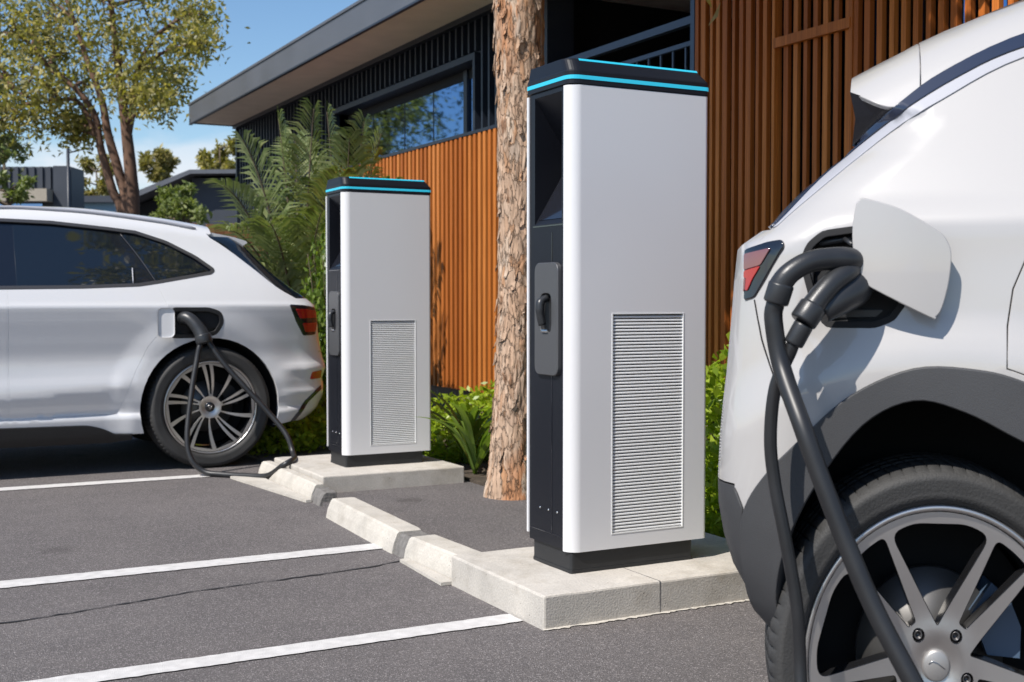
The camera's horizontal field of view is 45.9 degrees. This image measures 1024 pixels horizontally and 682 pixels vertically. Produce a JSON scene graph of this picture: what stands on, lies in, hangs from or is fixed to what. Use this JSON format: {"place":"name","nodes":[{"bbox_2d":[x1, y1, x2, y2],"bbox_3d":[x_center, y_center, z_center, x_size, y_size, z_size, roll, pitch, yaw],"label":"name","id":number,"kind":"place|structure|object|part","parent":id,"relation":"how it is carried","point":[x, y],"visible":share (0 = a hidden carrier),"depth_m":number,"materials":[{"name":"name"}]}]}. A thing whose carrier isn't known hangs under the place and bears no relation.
{"place":"outdoors","nodes":[
{"label":"outdoors","id":0,"kind":"place"},
{"bbox_2d":[66,146,93,206],"bbox_3d":[-10.295,-2.316,28.933,0.663,4.660,0.080,0,2,0],"label":"utility pole","id":1,"kind":"object","parent":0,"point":[68,152],"visible":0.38,"depth_m":28.85,"materials":[{"name":"grey metal"}]},
{"bbox_2d":[0,0,357,192],"label":"sky","id":2,"kind":"structure","parent":0,"point":[273,24],"materials":[{"name":"blue"}]},
{"bbox_2d":[0,437,768,681],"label":"ground","id":3,"kind":"structure","parent":0,"point":[54,531],"depth_m":4.13,"materials":[{"name":"grey asphalt"}]},
{"bbox_2d":[0,132,37,204],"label":"background tree","id":4,"kind":"object","parent":3,"relation":"on","point":[19,194],"visible":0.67,"depth_m":25.72,"materials":[{"name":"green plant"}]},
{"bbox_2d":[0,166,83,207],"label":"parapet building","id":5,"kind":"structure","parent":3,"relation":"on","point":[50,187],"depth_m":29.84,"materials":[{"name":"grey concrete"}]},
{"bbox_2d":[0,203,42,205],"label":"window","id":6,"kind":"structure","parent":5,"relation":"in","point":[24,204],"depth_m":29.84,"materials":[{"name":"blue glass"}]},
{"bbox_2d":[0,0,95,180],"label":"street tree","id":7,"kind":"object","parent":3,"relation":"on","point":[4,140],"visible":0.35,"depth_m":18.71,"materials":[{"name":"green plant"}]},
{"bbox_2d":[74,154,113,195],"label":"background tree","id":8,"kind":"object","parent":3,"relation":"on","point":[90,167],"visible":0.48,"depth_m":45.80,"materials":[{"name":"green plant"}]},
{"bbox_2d":[84,196,116,211],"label":"shed","id":9,"kind":"structure","parent":3,"relation":"on","point":[105,203],"depth_m":41.85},
{"bbox_2d":[0,474,209,490],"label":"parking line","id":10,"kind":"object","parent":3,"relation":"on","point":[94,482],"visible":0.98,"depth_m":6.86,"materials":[{"name":"paint"}]},
{"bbox_2d":[136,143,180,182],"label":"background tree","id":11,"kind":"object","parent":3,"relation":"on","point":[160,164],"visible":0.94,"depth_m":47.55,"materials":[{"name":"green plant"}]},
{"bbox_2d":[0,205,324,467],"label":"parked car","id":12,"kind":"object","parent":3,"relation":"on","point":[98,345],"visible":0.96,"depth_m":7.29,"materials":[{"name":"white paint"}]},
{"bbox_3d":[-3.390,0.094,6.627,1.156,0.766,0.083,-1,2,-28],"label":"front door","id":13,"kind":"part","parent":12,"relation":"part of","materials":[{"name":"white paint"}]},
{"bbox_3d":[-2.591,-0.503,7.173,0.664,0.360,0.194,-1,2,-28],"label":"side window","id":14,"kind":"part","parent":12,"relation":"part of","materials":[{"name":"black glass"}]},
{"bbox_3d":[-2.481,0.059,7.112,0.888,0.800,0.088,-1,2,-28],"label":"rear door","id":15,"kind":"part","parent":12,"relation":"part of","materials":[{"name":"white paint"}]},
{"bbox_3d":[-2.125,-0.508,7.398,0.479,0.281,0.134,-1,2,-17],"label":"quarter window","id":16,"kind":"part","parent":12,"relation":"part of","materials":[{"name":"black glass"}]},
{"bbox_3d":[-1.966,-0.485,8.392,0.650,0.402,1.760,-1,2,-28],"label":"rear window","id":17,"kind":"part","parent":12,"relation":"part of","materials":[{"name":"black glass"}]},
{"bbox_2d":[114,169,235,225],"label":"gabled shed","id":18,"kind":"structure","parent":3,"relation":"on","point":[210,196],"depth_m":29.89,"materials":[{"name":"black"}]},
{"bbox_2d":[149,180,212,225],"bbox_3d":[-6.506,-1.493,23.892,1.118,3.399,1.668,-1,2,-28],"label":"background tree","id":19,"kind":"object","parent":3,"relation":"on","point":[176,203],"visible":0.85,"depth_m":23.61,"materials":[{"name":"green plant"}]},
{"bbox_2d":[0,543,380,587],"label":"parking line","id":20,"kind":"object","parent":3,"relation":"on","point":[121,572],"visible":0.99,"depth_m":4.71,"materials":[{"name":"paint"}]},
{"bbox_2d":[0,560,399,622],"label":"asphalt crack","id":21,"kind":"object","parent":3,"relation":"on","point":[198,590],"visible":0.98,"depth_m":4.33,"materials":[{"name":"black asphalt"}]},
{"bbox_2d":[194,135,235,168],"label":"background tree","id":22,"kind":"object","parent":3,"relation":"on","point":[206,160],"visible":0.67,"depth_m":51.45,"materials":[{"name":"green plant"}]},
{"bbox_2d":[177,311,296,478],"bbox_3d":[-1.615,0.310,7.167,0.956,0.968,0.398,1,2,25],"label":"charging cable","id":23,"kind":"object","parent":3,"relation":"on","point":[196,326],"visible":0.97,"depth_m":7.24,"materials":[{"name":"rubber"}]},
{"bbox_2d":[230,476,311,502],"bbox_3d":[-1.337,0.805,6.626,0.160,0.014,1.040,-1,2,-28],"label":"cement apron","id":24,"kind":"object","parent":3,"relation":"on","point":[267,484],"visible":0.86,"depth_m":6.63,"materials":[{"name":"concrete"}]},
{"bbox_2d":[22,614,522,681],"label":"parking line","id":25,"kind":"object","parent":3,"relation":"on","point":[165,666],"visible":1,"depth_m":3.59,"materials":[{"name":"paint"}]},
{"bbox_2d":[258,461,323,498],"bbox_3d":[-1.238,0.777,6.705,0.086,0.108,1.010,-1,2,-27],"label":"kerb stone","id":26,"kind":"object","parent":3,"relation":"on","point":[298,483],"visible":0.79,"depth_m":6.59,"materials":[{"name":"concrete"}]},
{"bbox_2d":[311,487,336,506],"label":"broken kerb","id":27,"kind":"structure","parent":3,"relation":"on","point":[320,496],"depth_m":6.12,"materials":[{"name":"grey concrete"}]},
{"bbox_2d":[274,454,463,492],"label":"concrete plinth","id":28,"kind":"structure","parent":3,"relation":"on","point":[324,470],"depth_m":6.62,"materials":[{"name":"grey concrete"}]},
{"bbox_2d":[326,177,430,467],"bbox_3d":[-0.775,-0.110,6.886,0.571,1.606,0.290,-1,2,-28],"label":"ev charger","id":29,"kind":"object","parent":28,"relation":"on","point":[378,321],"visible":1,"depth_m":6.77,"materials":[{"name":"silver metal"}]},
{"bbox_2d":[326,497,421,553],"bbox_3d":[-0.632,0.821,5.403,0.146,0.112,0.916,-1,2,-26],"label":"kerb stone","id":30,"kind":"object","parent":3,"relation":"on","point":[383,530],"visible":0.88,"depth_m":5.33,"materials":[{"name":"concrete"}]},
{"bbox_2d":[394,531,428,558],"bbox_3d":[-0.404,0.842,4.938,0.136,0.104,0.115,-1,2,-27],"label":"mortar joint","id":31,"kind":"object","parent":3,"relation":"on","point":[401,543],"visible":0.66,"depth_m":4.93,"materials":[{"name":"grey concrete"}]},
{"bbox_2d":[400,558,451,585],"bbox_3d":[-0.339,0.878,4.610,0.052,0.012,0.440,-1,2,-28],"label":"cement smear","id":32,"kind":"object","parent":3,"relation":"on","point":[437,578],"visible":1,"depth_m":4.57,"materials":[{"name":"concrete"}]},
{"bbox_2d":[404,535,479,579],"bbox_3d":[-0.263,0.847,4.686,0.146,0.112,0.460,-1,2,-30],"label":"kerb stone","id":33,"kind":"object","parent":3,"relation":"on","point":[435,553],"visible":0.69,"depth_m":4.68,"materials":[{"name":"concrete"}]},
{"bbox_2d":[452,533,748,630],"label":"concrete plinth","id":34,"kind":"structure","parent":3,"relation":"on","point":[522,584],"depth_m":4.08,"materials":[{"name":"grey concrete"}]},
{"bbox_2d":[527,58,707,573],"bbox_3d":[0.359,-0.089,4.326,0.624,1.749,0.306,-1,2,-28],"label":"ev charger","id":35,"kind":"object","parent":34,"relation":"on","point":[616,267],"visible":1,"depth_m":4.20,"materials":[{"name":"silver metal"}]},
{"bbox_2d":[188,0,1020,407],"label":"office building","id":36,"kind":"structure","parent":3,"relation":"on","point":[414,80],"depth_m":10.11,"materials":[{"name":"brown wood"}]},
{"bbox_2d":[332,52,480,165],"bbox_3d":[-1.067,-2.189,11.947,0.215,0.658,3.600,-1,2,-28],"label":"window","id":37,"kind":"structure","parent":36,"relation":"in","point":[443,101],"depth_m":11.62,"materials":[{"name":"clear glass"}]},
{"bbox_2d":[841,0,1020,159],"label":"inner window","id":38,"kind":"structure","parent":36,"relation":"in","point":[843,1],"depth_m":7.31,"materials":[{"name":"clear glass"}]},
{"bbox_2d":[544,599,748,629],"bbox_3d":[0.585,0.901,4.062,1.090,0.002,0.022,-1,2,-28],"label":"cement smear","id":39,"kind":"object","parent":3,"relation":"on","point":[597,622],"visible":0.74,"depth_m":3.97,"materials":[{"name":"concrete"}]},
{"bbox_2d":[718,0,1023,681],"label":"parked car","id":40,"kind":"object","parent":3,"relation":"on","point":[909,375],"visible":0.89,"depth_m":2.23,"materials":[{"name":"warm white paint"},{"name":"grey plastic"},{"name":"rubber"}]},
{"bbox_2d":[764,247,923,681],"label":"charging cable","id":41,"kind":"object","parent":40,"relation":"hanging from","point":[841,287],"visible":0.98,"depth_m":2.10,"materials":[{"name":"rubber"}]},
{"bbox_3d":[1.298,0.154,2.011,0.894,0.727,0.053,1,2,15],"label":"rear door","id":42,"kind":"part","parent":40,"relation":"part of","materials":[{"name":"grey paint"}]},
{"bbox_2d":[245,441,533,551],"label":"pavement","id":43,"kind":"structure","parent":0,"point":[467,514],"depth_m":5.86,"materials":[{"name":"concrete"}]},
{"bbox_2d":[248,404,326,456],"bbox_3d":[-1.558,0.558,8.156,0.658,0.398,0.696,-2,3,-44],"label":"shrub","id":44,"kind":"object","parent":43,"relation":"on","point":[302,435],"visible":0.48,"depth_m":8.02,"materials":[{"name":"green plant"}]},
{"bbox_2d":[272,384,326,444],"bbox_3d":[-1.478,0.516,8.675,0.696,0.455,0.658,-1,2,-14],"label":"shrub","id":45,"kind":"object","parent":43,"relation":"on","point":[323,402],"visible":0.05,"depth_m":8.57,"materials":[{"name":"green plant"}]},
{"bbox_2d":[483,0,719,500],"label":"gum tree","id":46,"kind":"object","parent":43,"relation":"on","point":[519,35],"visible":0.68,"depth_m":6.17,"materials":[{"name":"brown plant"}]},
{"bbox_2d":[428,405,488,485],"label":"garden soil","id":47,"kind":"structure","parent":0,"point":[479,477],"depth_m":6.99,"materials":[{"name":"brown soil"}]},
{"bbox_2d":[0,0,250,214],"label":"street tree","id":48,"kind":"object","parent":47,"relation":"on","point":[86,124],"visible":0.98,"depth_m":17.57,"materials":[{"name":"green plant"}]},
{"bbox_2d":[191,223,314,282],"bbox_3d":[-2.984,-0.394,13.821,1.594,1.899,0.022,-1,2,-28],"label":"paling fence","id":49,"kind":"object","parent":47,"relation":"on","point":[221,232],"visible":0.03,"depth_m":13.66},
{"bbox_2d":[204,97,357,326],"bbox_3d":[-1.980,-0.677,10.342,1.363,2.814,1.617,-1,2,-28],"label":"palm","id":50,"kind":"object","parent":47,"relation":"on","point":[296,231],"visible":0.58,"depth_m":10.16,"materials":[{"name":"green plant"}]},
{"bbox_2d":[299,218,326,407],"bbox_3d":[-1.365,-0.146,8.977,0.569,1.847,0.517,-1,2,-28],"label":"shrub","id":51,"kind":"object","parent":47,"relation":"on","point":[320,293],"visible":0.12,"depth_m":8.90,"materials":[{"name":"green plant"}]},
{"bbox_2d":[294,104,402,301],"bbox_3d":[-1.474,-0.713,10.796,1.000,2.853,1.001,-1,2,-28],"label":"palm","id":52,"kind":"object","parent":47,"relation":"on","point":[363,157],"visible":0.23,"depth_m":10.58,"materials":[{"name":"green plant"}]},
{"bbox_2d":[427,407,449,453],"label":"shrub","id":53,"kind":"object","parent":47,"relation":"on","point":[432,409],"visible":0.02,"depth_m":7.90,"materials":[{"name":"green plant"}]},
{"bbox_2d":[422,416,489,463],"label":"shrub","id":54,"kind":"object","parent":47,"relation":"on","point":[446,452],"visible":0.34,"depth_m":7.45,"materials":[{"name":"green plant"}]},
{"bbox_2d":[421,400,491,473],"bbox_3d":[-0.127,0.541,6.890,0.975,0.455,0.704,0,2,-4],"label":"strap plant","id":55,"kind":"object","parent":47,"relation":"on","point":[467,443],"visible":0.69,"depth_m":6.91,"materials":[{"name":"green plant"}]},
{"bbox_2d":[431,392,491,451],"bbox_3d":[-0.317,0.556,8.117,0.720,0.426,0.699,1,3,35],"label":"shrub","id":56,"kind":"object","parent":47,"relation":"on","point":[451,399],"visible":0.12,"depth_m":8.16,"materials":[{"name":"green plant"}]},
{"bbox_2d":[431,391,492,463],"bbox_3d":[-0.175,0.516,7.374,0.898,0.472,1.015,2,3,40],"label":"strap plant","id":57,"kind":"object","parent":47,"relation":"on","point":[475,421],"visible":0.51,"depth_m":7.26,"materials":[{"name":"green plant"}]},
{"bbox_2d":[449,380,494,411],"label":"shrub","id":58,"kind":"object","parent":47,"relation":"on","point":[478,397],"visible":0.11,"depth_m":9.27,"materials":[{"name":"green plant"}]},
{"bbox_2d":[453,401,491,419],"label":"shrub","id":59,"kind":"object","parent":47,"relation":"on","point":[487,405],"visible":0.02,"depth_m":8.79,"materials":[{"name":"green plant"}]},
{"bbox_2d":[475,413,491,459],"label":"shrub","id":60,"kind":"object","parent":47,"relation":"on","point":[476,449],"visible":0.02,"depth_m":7.56,"materials":[{"name":"green plant"}]},
{"bbox_2d":[705,353,726,537],"bbox_3d":[1.024,0.432,5.197,0.756,0.915,0.743,1,2,28],"label":"shrub","id":61,"kind":"object","parent":47,"relation":"on","point":[713,523],"visible":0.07,"depth_m":5.11,"materials":[{"name":"green plant"}]},
{"bbox_2d":[705,332,729,521],"bbox_3d":[0.931,0.410,5.701,0.743,0.924,0.756,-2,3,-44],"label":"shrub","id":62,"kind":"object","parent":47,"relation":"on","point":[723,355],"visible":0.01,"depth_m":5.62,"materials":[{"name":"green plant"}]}
]}

